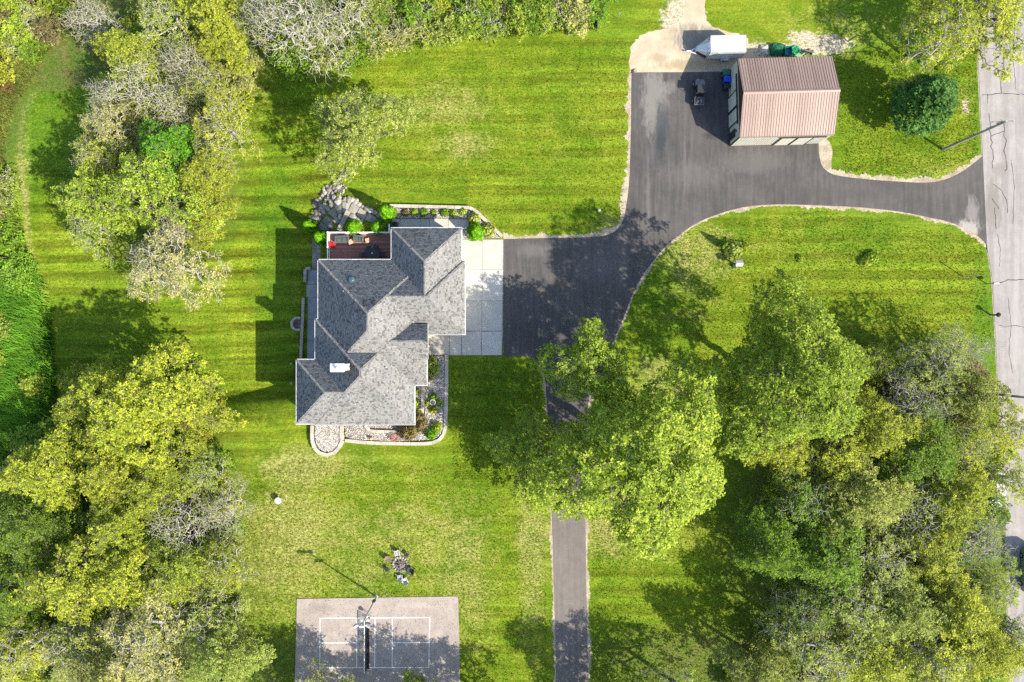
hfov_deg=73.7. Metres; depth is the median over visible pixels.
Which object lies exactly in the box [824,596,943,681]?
broadleaf tree
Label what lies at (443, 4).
shrub
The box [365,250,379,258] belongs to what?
patio table
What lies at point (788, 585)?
shrub
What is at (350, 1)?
shrub
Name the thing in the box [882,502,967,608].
broadleaf tree
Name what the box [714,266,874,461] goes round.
broadleaf tree
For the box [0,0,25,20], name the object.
shrub
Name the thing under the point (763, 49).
rubble pile
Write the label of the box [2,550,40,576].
shrub
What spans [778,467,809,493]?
shrub
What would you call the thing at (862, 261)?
ornamental grass
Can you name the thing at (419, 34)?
shrub
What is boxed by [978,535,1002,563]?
shrub
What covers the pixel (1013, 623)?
shrub
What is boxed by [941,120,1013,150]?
utility pole
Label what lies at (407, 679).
broadleaf tree
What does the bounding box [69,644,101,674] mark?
shrub
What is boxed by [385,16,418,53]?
shrub
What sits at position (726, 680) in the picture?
shrub
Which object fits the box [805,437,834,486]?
shrub
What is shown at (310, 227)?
evergreen
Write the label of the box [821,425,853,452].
shrub
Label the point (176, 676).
shrub
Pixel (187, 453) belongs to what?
shrub
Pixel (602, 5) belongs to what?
shrub
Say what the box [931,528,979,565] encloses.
shrub
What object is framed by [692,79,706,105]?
utility vehicle
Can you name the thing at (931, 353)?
broadleaf tree
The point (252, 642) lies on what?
shrub
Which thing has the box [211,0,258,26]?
shrub
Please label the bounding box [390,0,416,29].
shrub
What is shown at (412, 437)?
ornamental grass
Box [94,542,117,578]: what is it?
shrub
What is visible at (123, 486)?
shrub
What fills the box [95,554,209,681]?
broadleaf tree
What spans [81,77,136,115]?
bare tree
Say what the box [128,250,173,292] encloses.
shrub
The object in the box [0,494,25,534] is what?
shrub
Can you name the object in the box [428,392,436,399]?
bed plant
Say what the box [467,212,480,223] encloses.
bed plant
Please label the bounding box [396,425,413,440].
ornamental grass
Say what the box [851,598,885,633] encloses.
shrub
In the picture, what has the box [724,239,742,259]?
shrub
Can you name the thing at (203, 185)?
broadleaf tree
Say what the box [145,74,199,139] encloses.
bare tree
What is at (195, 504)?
shrub
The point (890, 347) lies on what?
shrub
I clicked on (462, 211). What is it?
bed plant
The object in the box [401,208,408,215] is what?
bed plant
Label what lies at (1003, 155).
road
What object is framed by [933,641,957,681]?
shrub
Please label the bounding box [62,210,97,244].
shrub
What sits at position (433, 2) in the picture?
shrub
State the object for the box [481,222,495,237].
bed plant
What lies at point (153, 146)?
broadleaf tree
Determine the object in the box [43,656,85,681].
shrub
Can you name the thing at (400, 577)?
garden chair
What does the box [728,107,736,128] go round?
sliding door
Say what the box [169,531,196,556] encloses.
shrub
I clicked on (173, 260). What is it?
broadleaf tree
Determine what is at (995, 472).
shrub
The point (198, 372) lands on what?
shrub
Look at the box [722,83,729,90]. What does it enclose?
wheeled bin
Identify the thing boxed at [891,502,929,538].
shrub
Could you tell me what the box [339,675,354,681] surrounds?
broadleaf tree
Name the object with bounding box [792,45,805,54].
hose reel
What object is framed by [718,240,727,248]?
evergreen
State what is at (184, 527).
bare tree
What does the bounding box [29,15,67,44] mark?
shrub
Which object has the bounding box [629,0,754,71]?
gravel pad
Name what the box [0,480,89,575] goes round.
broadleaf tree
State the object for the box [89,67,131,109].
shrub
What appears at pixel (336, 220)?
boulder
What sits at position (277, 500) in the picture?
lawn table
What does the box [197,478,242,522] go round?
shrub
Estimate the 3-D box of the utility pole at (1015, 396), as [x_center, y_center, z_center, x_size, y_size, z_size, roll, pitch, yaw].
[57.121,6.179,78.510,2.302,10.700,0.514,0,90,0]
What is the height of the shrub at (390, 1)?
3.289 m
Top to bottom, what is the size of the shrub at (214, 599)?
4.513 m
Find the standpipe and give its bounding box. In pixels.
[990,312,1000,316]
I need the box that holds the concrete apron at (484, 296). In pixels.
[430,240,502,354]
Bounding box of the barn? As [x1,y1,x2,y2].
[728,56,840,145]
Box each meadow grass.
[0,0,598,277]
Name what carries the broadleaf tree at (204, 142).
on the ground at (276, 436)
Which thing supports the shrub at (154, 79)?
on the ground at (276, 436)
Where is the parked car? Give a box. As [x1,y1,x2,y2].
[987,471,1006,507]
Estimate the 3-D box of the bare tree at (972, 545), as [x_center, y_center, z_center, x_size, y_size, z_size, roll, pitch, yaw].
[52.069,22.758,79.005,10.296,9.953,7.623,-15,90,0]
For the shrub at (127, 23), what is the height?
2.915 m
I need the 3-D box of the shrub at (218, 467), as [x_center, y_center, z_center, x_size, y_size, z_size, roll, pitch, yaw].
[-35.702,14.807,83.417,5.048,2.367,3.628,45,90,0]
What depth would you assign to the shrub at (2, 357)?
85.44 m
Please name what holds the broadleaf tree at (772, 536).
on the ground at (276, 436)
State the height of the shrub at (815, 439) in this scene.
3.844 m
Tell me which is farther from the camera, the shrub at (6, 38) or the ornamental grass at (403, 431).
the shrub at (6, 38)
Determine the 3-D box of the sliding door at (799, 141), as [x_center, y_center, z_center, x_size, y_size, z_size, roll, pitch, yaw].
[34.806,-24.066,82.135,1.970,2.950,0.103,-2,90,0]
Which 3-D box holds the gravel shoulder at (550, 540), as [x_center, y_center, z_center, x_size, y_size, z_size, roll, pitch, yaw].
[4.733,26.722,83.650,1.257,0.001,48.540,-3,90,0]
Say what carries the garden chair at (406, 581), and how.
on the ground at (276, 436)
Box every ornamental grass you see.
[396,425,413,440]
[405,431,416,441]
[406,424,420,437]
[414,417,428,431]
[416,411,425,421]
[428,356,438,371]
[428,364,439,375]
[428,370,435,381]
[740,241,749,253]
[857,256,870,267]
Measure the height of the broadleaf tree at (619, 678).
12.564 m
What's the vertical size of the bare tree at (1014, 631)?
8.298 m
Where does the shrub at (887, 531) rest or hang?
on the ground at (276, 436)
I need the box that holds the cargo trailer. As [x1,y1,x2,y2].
[687,35,746,61]
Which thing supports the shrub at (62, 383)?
on the ground at (276, 436)
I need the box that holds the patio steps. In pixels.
[313,181,385,229]
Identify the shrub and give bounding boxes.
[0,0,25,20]
[0,1,37,50]
[0,6,19,37]
[0,28,20,54]
[0,32,32,67]
[0,45,18,85]
[0,67,13,93]
[0,164,25,207]
[0,202,11,223]
[0,217,28,270]
[0,247,41,297]
[0,310,11,344]
[0,350,7,379]
[0,442,28,476]
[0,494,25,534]
[0,525,19,552]
[0,538,12,565]
[0,662,43,681]
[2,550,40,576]
[7,415,60,460]
[10,501,65,542]
[13,596,47,636]
[14,4,54,45]
[15,0,42,30]
[15,36,47,65]
[15,370,46,401]
[19,627,57,674]
[24,573,63,613]
[26,524,43,552]
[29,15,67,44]
[34,0,61,23]
[38,0,75,19]
[41,480,83,520]
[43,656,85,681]
[48,420,85,457]
[50,0,72,12]
[50,615,77,655]
[53,361,88,397]
[55,520,84,549]
[60,0,84,8]
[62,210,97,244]
[62,395,84,425]
[65,152,107,181]
[65,438,87,469]
[68,119,116,156]
[68,609,104,648]
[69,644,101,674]
[75,21,105,55]
[77,438,109,466]
[87,126,137,166]
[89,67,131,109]
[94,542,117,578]
[99,164,136,197]
[101,109,126,131]
[108,81,151,122]
[109,457,139,503]
[116,15,141,35]
[120,610,156,639]
[121,100,164,148]
[123,0,171,25]
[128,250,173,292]
[128,427,155,465]
[129,15,167,45]
[129,550,162,573]
[138,198,170,239]
[139,66,174,98]
[141,232,189,273]
[147,674,170,681]
[151,78,193,123]
[151,428,201,469]
[155,88,206,145]
[163,461,195,501]
[166,248,194,274]
[168,6,204,48]
[168,181,194,206]
[168,199,188,229]
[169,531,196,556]
[169,663,198,681]
[181,359,215,400]
[184,626,204,649]
[186,497,209,525]
[189,430,215,453]
[193,529,238,568]
[193,562,239,604]
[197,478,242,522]
[200,505,248,546]
[204,81,258,133]
[206,440,238,474]
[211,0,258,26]
[212,48,264,92]
[224,622,255,654]
[266,35,317,82]
[286,35,312,62]
[307,23,341,62]
[308,44,333,78]
[323,31,351,72]
[336,0,390,36]
[337,0,360,6]
[337,41,368,74]
[338,20,380,63]
[346,17,381,56]
[354,0,393,15]
[355,18,399,62]
[367,7,392,44]
[377,0,400,14]
[378,2,399,28]
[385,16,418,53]
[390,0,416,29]
[394,0,432,32]
[401,11,434,50]
[406,0,445,34]
[407,0,441,19]
[424,17,446,41]
[425,9,476,48]
[427,0,457,24]
[439,0,483,48]
[445,0,467,12]
[449,0,489,40]
[471,0,501,14]
[472,0,501,32]
[477,7,512,46]
[491,1,516,22]
[492,0,510,14]
[503,0,532,41]
[506,0,527,24]
[512,0,545,37]
[534,0,557,33]
[536,0,567,16]
[539,0,579,36]
[552,1,569,27]
[554,0,593,38]
[582,0,619,30]
[720,666,750,681]
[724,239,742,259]
[744,616,792,664]
[746,518,795,556]
[746,662,787,681]
[755,569,784,591]
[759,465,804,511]
[761,628,812,674]
[764,497,797,529]
[767,577,804,607]
[775,597,819,647]
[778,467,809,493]
[785,501,828,535]
[796,254,804,262]
[801,645,828,671]
[801,659,841,681]
[802,422,826,454]
[803,481,848,506]
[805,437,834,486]
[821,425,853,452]
[834,649,864,678]
[848,510,882,546]
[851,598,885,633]
[852,376,872,398]
[853,565,875,587]
[854,339,900,389]
[863,509,914,548]
[864,250,878,264]
[864,538,894,562]
[874,381,911,412]
[887,356,918,385]
[887,645,926,681]
[890,459,936,497]
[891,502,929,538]
[897,383,923,409]
[901,636,933,661]
[907,411,936,457]
[910,483,946,517]
[914,372,959,423]
[914,562,937,586]
[917,332,948,359]
[919,505,956,554]
[924,408,968,442]
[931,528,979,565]
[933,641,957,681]
[944,358,993,401]
[951,400,998,440]
[954,436,991,466]
[957,675,980,681]
[959,451,1000,494]
[963,424,1018,471]
[967,578,1002,607]
[967,658,1005,681]
[970,490,1012,530]
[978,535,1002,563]
[991,610,1023,663]
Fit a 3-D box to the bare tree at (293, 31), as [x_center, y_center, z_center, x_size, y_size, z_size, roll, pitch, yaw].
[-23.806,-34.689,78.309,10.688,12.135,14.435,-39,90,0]
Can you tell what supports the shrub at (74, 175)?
on the ground at (276, 436)
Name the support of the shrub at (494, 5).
on the ground at (276, 436)
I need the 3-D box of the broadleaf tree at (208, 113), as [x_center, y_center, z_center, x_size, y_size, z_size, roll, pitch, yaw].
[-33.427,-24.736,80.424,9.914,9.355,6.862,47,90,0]
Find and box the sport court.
[295,596,459,681]
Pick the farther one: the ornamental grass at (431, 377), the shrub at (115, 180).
the shrub at (115, 180)
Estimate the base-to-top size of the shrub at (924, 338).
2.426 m
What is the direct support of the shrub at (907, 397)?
on the ground at (276, 436)
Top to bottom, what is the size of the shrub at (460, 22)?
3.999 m
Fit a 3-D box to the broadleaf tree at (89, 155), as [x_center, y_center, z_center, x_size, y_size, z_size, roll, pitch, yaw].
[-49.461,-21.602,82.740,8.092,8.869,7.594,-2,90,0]
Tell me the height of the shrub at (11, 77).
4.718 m
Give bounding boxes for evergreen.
[302,219,319,234]
[313,230,328,246]
[345,219,362,235]
[369,219,384,235]
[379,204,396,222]
[465,222,484,241]
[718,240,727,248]
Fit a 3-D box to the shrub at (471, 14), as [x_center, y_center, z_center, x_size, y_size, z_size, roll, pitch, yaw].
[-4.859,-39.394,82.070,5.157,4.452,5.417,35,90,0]
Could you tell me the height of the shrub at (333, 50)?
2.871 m
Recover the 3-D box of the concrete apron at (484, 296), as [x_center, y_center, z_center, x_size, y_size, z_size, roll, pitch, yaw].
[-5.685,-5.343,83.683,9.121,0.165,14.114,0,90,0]
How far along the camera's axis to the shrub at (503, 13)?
82.10 m
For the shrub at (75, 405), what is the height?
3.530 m
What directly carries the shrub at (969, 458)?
on the ground at (276, 436)
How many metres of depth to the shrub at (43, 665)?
84.34 m
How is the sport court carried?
on the ground at (276, 436)
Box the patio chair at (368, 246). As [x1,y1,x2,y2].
[366,244,371,249]
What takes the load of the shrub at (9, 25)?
on the ground at (276, 436)
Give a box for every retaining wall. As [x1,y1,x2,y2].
[299,298,304,358]
[303,267,311,281]
[310,425,344,456]
[337,210,350,231]
[345,355,447,445]
[364,425,397,432]
[389,204,502,236]
[421,386,424,412]
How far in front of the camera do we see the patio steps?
83.74 m
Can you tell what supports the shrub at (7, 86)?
on the ground at (276, 436)
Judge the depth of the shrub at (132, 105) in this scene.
83.81 m
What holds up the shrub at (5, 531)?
on the ground at (276, 436)
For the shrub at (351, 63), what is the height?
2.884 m
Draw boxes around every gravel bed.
[314,425,339,451]
[344,355,444,441]
[395,208,499,238]
[416,386,420,413]
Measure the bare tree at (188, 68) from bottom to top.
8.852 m
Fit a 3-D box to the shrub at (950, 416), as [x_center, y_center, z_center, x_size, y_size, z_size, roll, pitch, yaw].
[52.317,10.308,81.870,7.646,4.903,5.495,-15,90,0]
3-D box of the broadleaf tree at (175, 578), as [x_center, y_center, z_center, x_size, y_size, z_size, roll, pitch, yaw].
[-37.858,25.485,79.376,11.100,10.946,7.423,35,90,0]
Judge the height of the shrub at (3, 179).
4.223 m
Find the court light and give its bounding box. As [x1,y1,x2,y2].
[353,595,377,628]
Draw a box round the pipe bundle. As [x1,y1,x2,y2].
[800,48,815,55]
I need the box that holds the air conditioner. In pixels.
[391,222,398,226]
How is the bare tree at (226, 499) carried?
on the ground at (276, 436)
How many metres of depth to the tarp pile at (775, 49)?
83.12 m
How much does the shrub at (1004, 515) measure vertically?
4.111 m
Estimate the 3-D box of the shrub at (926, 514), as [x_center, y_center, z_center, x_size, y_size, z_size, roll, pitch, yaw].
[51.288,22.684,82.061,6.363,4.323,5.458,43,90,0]
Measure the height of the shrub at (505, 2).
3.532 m
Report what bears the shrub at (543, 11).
on the ground at (276, 436)
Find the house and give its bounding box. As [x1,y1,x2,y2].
[296,227,465,424]
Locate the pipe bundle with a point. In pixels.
(808, 52)
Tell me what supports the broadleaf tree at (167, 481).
on the ground at (276, 436)
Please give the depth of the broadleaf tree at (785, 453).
76.87 m
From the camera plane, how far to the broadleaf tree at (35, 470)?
78.49 m
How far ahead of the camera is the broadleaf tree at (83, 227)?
81.00 m
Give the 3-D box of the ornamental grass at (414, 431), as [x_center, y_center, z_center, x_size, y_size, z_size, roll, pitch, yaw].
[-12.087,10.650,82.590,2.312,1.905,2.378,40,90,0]
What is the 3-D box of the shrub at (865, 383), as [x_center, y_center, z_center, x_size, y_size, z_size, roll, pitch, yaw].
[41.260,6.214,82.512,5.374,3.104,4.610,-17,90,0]
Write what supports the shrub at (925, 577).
on the ground at (276, 436)
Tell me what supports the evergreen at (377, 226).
on the ground at (276, 436)
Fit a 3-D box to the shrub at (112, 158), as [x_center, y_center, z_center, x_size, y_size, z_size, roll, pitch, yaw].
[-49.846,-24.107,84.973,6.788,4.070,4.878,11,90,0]
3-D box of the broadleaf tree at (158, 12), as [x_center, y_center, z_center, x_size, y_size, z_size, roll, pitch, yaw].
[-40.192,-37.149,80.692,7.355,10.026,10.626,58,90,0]
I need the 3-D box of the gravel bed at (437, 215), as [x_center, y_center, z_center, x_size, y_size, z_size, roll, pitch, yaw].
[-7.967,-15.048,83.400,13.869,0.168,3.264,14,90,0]
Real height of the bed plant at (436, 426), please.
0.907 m
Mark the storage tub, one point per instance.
(788, 50)
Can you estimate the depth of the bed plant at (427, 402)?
83.27 m
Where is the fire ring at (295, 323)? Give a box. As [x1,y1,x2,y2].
[290,316,300,330]
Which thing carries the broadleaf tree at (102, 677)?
on the ground at (276, 436)
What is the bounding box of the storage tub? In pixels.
[784,46,792,55]
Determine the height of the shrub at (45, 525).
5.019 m
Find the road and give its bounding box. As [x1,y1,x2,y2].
[976,0,1023,681]
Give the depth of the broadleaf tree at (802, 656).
75.56 m
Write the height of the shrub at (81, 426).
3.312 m
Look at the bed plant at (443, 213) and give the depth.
83.07 m
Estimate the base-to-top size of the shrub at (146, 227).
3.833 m
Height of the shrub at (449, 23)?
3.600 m
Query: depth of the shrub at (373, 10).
80.71 m
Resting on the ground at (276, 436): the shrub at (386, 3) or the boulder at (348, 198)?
the shrub at (386, 3)
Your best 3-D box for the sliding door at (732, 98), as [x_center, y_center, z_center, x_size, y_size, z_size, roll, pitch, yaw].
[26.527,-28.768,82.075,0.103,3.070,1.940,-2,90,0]
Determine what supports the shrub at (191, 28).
on the ground at (276, 436)
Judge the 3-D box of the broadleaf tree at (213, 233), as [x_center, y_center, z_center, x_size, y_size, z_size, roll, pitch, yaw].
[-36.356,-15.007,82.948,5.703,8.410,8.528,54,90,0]
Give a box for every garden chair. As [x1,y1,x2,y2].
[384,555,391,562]
[397,574,402,581]
[401,577,408,585]
[406,567,415,575]
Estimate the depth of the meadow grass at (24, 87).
86.42 m
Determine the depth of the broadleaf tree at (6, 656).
79.43 m
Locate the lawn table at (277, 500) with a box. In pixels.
[274,497,284,503]
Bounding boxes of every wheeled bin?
[721,69,729,77]
[721,75,730,84]
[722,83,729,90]
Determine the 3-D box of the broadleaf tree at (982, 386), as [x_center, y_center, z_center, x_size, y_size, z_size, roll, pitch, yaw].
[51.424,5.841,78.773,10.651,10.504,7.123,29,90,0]
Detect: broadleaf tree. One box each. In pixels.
[0,413,94,515]
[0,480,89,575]
[0,549,64,631]
[0,608,75,681]
[9,502,140,626]
[39,595,149,681]
[50,164,138,236]
[50,353,135,428]
[65,200,125,267]
[65,633,183,681]
[68,133,135,185]
[73,421,152,514]
[74,144,224,233]
[77,100,142,155]
[77,336,224,479]
[81,524,208,614]
[86,483,167,578]
[88,27,175,90]
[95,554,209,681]
[106,425,206,523]
[123,215,232,311]
[133,0,200,56]
[136,118,199,202]
[144,374,248,440]
[146,527,237,603]
[158,32,210,84]
[163,578,252,656]
[168,0,250,61]
[174,147,238,226]
[176,61,249,114]
[176,443,234,498]
[178,609,276,681]
[179,196,242,252]
[184,17,254,75]
[187,135,242,185]
[192,87,263,163]
[194,531,264,587]
[266,656,340,681]
[310,85,424,186]
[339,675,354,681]
[401,666,425,681]
[480,404,584,516]
[518,351,732,563]
[527,316,638,416]
[584,673,628,681]
[629,662,696,681]
[708,634,800,681]
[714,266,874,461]
[728,495,823,580]
[735,390,813,492]
[750,603,873,681]
[752,458,839,547]
[760,577,842,644]
[778,492,866,613]
[784,407,876,494]
[790,552,891,655]
[809,453,916,544]
[810,334,896,384]
[812,519,917,603]
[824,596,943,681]
[825,383,934,460]
[842,551,963,648]
[874,388,963,491]
[881,598,981,681]
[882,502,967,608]
[886,318,970,417]
[887,0,994,88]
[890,562,996,669]
[896,0,1023,81]
[913,442,995,551]
[914,407,1000,479]
[920,361,1012,429]
[930,603,1023,681]
[944,552,1021,618]
[956,398,1023,451]
[977,448,1023,507]
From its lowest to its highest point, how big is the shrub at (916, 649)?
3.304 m
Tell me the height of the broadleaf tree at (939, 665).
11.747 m
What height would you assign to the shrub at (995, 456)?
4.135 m
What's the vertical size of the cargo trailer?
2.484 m
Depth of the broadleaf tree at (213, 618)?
77.87 m
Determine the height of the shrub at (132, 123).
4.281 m
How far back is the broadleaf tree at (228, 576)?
78.53 m
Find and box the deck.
[327,224,390,258]
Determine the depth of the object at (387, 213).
81.22 m
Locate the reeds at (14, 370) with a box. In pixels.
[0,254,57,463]
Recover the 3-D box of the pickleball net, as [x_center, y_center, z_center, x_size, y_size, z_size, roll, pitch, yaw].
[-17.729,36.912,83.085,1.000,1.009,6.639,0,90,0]
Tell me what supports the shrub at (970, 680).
on the ground at (276, 436)
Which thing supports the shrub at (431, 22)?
on the ground at (276, 436)
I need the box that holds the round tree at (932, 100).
[888,71,959,137]
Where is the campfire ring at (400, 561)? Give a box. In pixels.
[392,555,408,571]
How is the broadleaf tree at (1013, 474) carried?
on the ground at (276, 436)
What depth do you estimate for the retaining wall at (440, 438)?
83.32 m
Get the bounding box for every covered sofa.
[334,235,349,242]
[353,234,363,241]
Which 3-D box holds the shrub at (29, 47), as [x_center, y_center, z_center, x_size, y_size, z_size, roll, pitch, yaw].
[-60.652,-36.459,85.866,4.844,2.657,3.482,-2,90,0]
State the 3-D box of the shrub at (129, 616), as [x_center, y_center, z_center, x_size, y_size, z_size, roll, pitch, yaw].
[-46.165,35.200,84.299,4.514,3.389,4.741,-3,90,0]
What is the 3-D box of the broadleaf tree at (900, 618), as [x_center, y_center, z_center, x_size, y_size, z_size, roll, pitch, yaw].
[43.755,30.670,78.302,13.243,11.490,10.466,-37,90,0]
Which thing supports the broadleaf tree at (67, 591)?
on the ground at (276, 436)
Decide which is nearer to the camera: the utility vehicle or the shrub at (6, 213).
the utility vehicle
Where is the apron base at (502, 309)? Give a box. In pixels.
[430,239,502,354]
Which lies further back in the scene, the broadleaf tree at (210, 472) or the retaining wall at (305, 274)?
the retaining wall at (305, 274)
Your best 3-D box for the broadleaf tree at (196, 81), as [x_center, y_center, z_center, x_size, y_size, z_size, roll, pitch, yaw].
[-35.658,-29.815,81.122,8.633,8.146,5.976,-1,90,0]
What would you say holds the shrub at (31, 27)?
on the ground at (276, 436)
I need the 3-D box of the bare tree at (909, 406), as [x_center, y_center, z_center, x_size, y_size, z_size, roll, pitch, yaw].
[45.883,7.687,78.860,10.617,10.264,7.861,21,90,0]
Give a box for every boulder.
[312,214,320,222]
[319,204,325,211]
[328,222,333,228]
[333,217,340,223]
[334,197,341,204]
[346,196,351,203]
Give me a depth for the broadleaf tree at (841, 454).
75.70 m
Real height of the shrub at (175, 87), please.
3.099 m
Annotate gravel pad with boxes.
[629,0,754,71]
[822,139,832,168]
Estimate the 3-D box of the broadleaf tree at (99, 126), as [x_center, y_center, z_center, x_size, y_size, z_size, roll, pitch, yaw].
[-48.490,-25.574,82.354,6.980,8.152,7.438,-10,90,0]
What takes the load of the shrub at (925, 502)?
on the ground at (276, 436)
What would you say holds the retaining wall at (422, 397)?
on the ground at (276, 436)
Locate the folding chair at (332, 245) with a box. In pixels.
[328,242,335,247]
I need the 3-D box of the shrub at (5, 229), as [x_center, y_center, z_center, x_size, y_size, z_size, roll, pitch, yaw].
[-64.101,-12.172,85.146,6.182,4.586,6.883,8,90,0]
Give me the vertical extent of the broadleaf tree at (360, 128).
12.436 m
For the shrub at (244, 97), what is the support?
on the ground at (276, 436)
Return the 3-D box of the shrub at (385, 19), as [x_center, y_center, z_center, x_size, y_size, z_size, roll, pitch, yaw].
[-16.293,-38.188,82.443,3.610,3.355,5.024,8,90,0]
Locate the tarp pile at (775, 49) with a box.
[769,43,783,55]
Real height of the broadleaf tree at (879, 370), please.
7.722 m
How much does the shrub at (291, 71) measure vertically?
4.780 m
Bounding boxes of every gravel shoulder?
[503,68,636,238]
[538,367,555,681]
[585,204,987,681]
[819,141,981,182]
[976,33,1008,681]
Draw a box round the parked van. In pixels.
[1019,548,1023,590]
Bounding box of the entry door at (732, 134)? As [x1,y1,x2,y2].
[729,129,734,140]
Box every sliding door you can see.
[728,90,735,113]
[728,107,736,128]
[772,138,796,145]
[789,138,812,144]
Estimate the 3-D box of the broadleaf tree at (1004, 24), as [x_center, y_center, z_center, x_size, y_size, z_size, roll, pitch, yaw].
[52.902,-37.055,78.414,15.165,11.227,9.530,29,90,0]
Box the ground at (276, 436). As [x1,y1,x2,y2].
[0,0,1007,681]
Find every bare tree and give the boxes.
[57,0,131,42]
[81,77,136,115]
[97,50,190,122]
[143,488,214,559]
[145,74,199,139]
[149,194,199,261]
[152,33,220,101]
[192,471,258,538]
[231,0,303,52]
[233,0,351,85]
[298,0,379,60]
[809,441,865,493]
[862,458,952,564]
[874,367,962,432]
[927,503,1017,571]
[932,320,1004,371]
[991,604,1023,672]
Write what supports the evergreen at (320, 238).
on the ground at (276, 436)
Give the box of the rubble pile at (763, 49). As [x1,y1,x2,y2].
[759,44,767,55]
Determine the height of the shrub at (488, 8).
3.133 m
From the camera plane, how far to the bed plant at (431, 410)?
83.21 m
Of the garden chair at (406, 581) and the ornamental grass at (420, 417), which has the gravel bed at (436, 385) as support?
the ornamental grass at (420, 417)
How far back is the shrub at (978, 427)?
80.68 m
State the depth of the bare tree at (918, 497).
76.26 m
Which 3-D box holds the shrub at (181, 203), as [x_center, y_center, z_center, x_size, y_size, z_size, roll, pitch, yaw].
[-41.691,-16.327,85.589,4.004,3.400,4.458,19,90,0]
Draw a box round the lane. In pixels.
[551,496,587,681]
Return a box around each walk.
[306,238,320,357]
[392,218,469,238]
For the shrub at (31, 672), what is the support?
on the ground at (276, 436)
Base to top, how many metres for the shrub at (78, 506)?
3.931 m
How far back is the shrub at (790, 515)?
81.13 m
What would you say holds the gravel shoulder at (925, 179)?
on the ground at (276, 436)
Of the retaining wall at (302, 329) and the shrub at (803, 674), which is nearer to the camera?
the shrub at (803, 674)
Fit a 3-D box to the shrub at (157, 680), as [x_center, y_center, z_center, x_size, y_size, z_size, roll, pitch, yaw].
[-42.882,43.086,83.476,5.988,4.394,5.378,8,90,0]
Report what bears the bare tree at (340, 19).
on the ground at (276, 436)
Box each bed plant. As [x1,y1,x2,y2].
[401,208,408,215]
[410,208,417,215]
[416,398,420,406]
[419,207,427,216]
[424,399,430,406]
[424,426,437,439]
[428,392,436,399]
[428,405,438,413]
[430,209,436,215]
[431,421,441,432]
[435,399,442,406]
[440,208,448,216]
[449,208,456,216]
[458,208,466,215]
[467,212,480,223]
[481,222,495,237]
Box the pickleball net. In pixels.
[363,615,370,672]
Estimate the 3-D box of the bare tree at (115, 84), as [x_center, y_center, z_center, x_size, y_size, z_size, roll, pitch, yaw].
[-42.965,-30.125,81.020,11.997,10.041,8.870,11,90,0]
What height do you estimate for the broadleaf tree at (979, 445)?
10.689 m
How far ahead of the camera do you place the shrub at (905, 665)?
81.58 m
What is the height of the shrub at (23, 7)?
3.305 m
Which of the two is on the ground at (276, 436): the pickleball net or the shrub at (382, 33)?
the shrub at (382, 33)
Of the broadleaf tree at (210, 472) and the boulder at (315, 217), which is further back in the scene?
the boulder at (315, 217)
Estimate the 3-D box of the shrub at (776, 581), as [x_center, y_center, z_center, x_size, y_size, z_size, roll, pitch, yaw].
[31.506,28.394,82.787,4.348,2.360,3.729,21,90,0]
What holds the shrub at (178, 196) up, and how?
on the ground at (276, 436)
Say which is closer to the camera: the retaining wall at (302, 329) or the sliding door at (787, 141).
the sliding door at (787, 141)
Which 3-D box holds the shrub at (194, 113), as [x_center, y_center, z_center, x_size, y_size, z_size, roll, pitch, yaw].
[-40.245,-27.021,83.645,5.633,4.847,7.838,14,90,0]
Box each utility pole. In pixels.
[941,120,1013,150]
[993,393,1023,397]
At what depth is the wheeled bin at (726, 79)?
82.45 m
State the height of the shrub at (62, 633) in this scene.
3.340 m
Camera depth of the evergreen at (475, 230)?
81.84 m
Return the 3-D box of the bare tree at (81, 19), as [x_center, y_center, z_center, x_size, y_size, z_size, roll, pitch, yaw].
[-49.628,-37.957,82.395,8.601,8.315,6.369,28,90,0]
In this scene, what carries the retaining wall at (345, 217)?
on the ground at (276, 436)
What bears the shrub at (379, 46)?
on the ground at (276, 436)
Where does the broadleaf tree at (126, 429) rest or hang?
on the ground at (276, 436)
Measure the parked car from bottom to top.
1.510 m
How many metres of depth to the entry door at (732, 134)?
82.50 m
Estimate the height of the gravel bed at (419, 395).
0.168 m
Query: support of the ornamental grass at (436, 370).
on the gravel bed at (436, 385)
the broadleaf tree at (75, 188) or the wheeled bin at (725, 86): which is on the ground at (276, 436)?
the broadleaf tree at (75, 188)
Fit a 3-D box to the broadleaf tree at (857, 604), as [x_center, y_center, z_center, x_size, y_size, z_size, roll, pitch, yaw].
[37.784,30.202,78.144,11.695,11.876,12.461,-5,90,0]
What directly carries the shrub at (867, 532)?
on the ground at (276, 436)
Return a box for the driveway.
[503,70,986,495]
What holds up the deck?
on the ground at (276, 436)
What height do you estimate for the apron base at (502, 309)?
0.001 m
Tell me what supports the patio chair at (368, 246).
on the deck
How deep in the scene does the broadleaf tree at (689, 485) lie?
68.36 m
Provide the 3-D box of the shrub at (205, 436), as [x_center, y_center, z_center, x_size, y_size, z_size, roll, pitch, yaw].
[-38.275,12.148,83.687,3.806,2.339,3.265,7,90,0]
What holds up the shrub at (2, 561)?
on the ground at (276, 436)
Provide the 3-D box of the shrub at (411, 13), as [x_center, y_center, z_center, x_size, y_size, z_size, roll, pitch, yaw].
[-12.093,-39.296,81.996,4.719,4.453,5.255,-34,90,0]
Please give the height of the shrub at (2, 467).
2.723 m
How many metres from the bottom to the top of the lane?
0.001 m

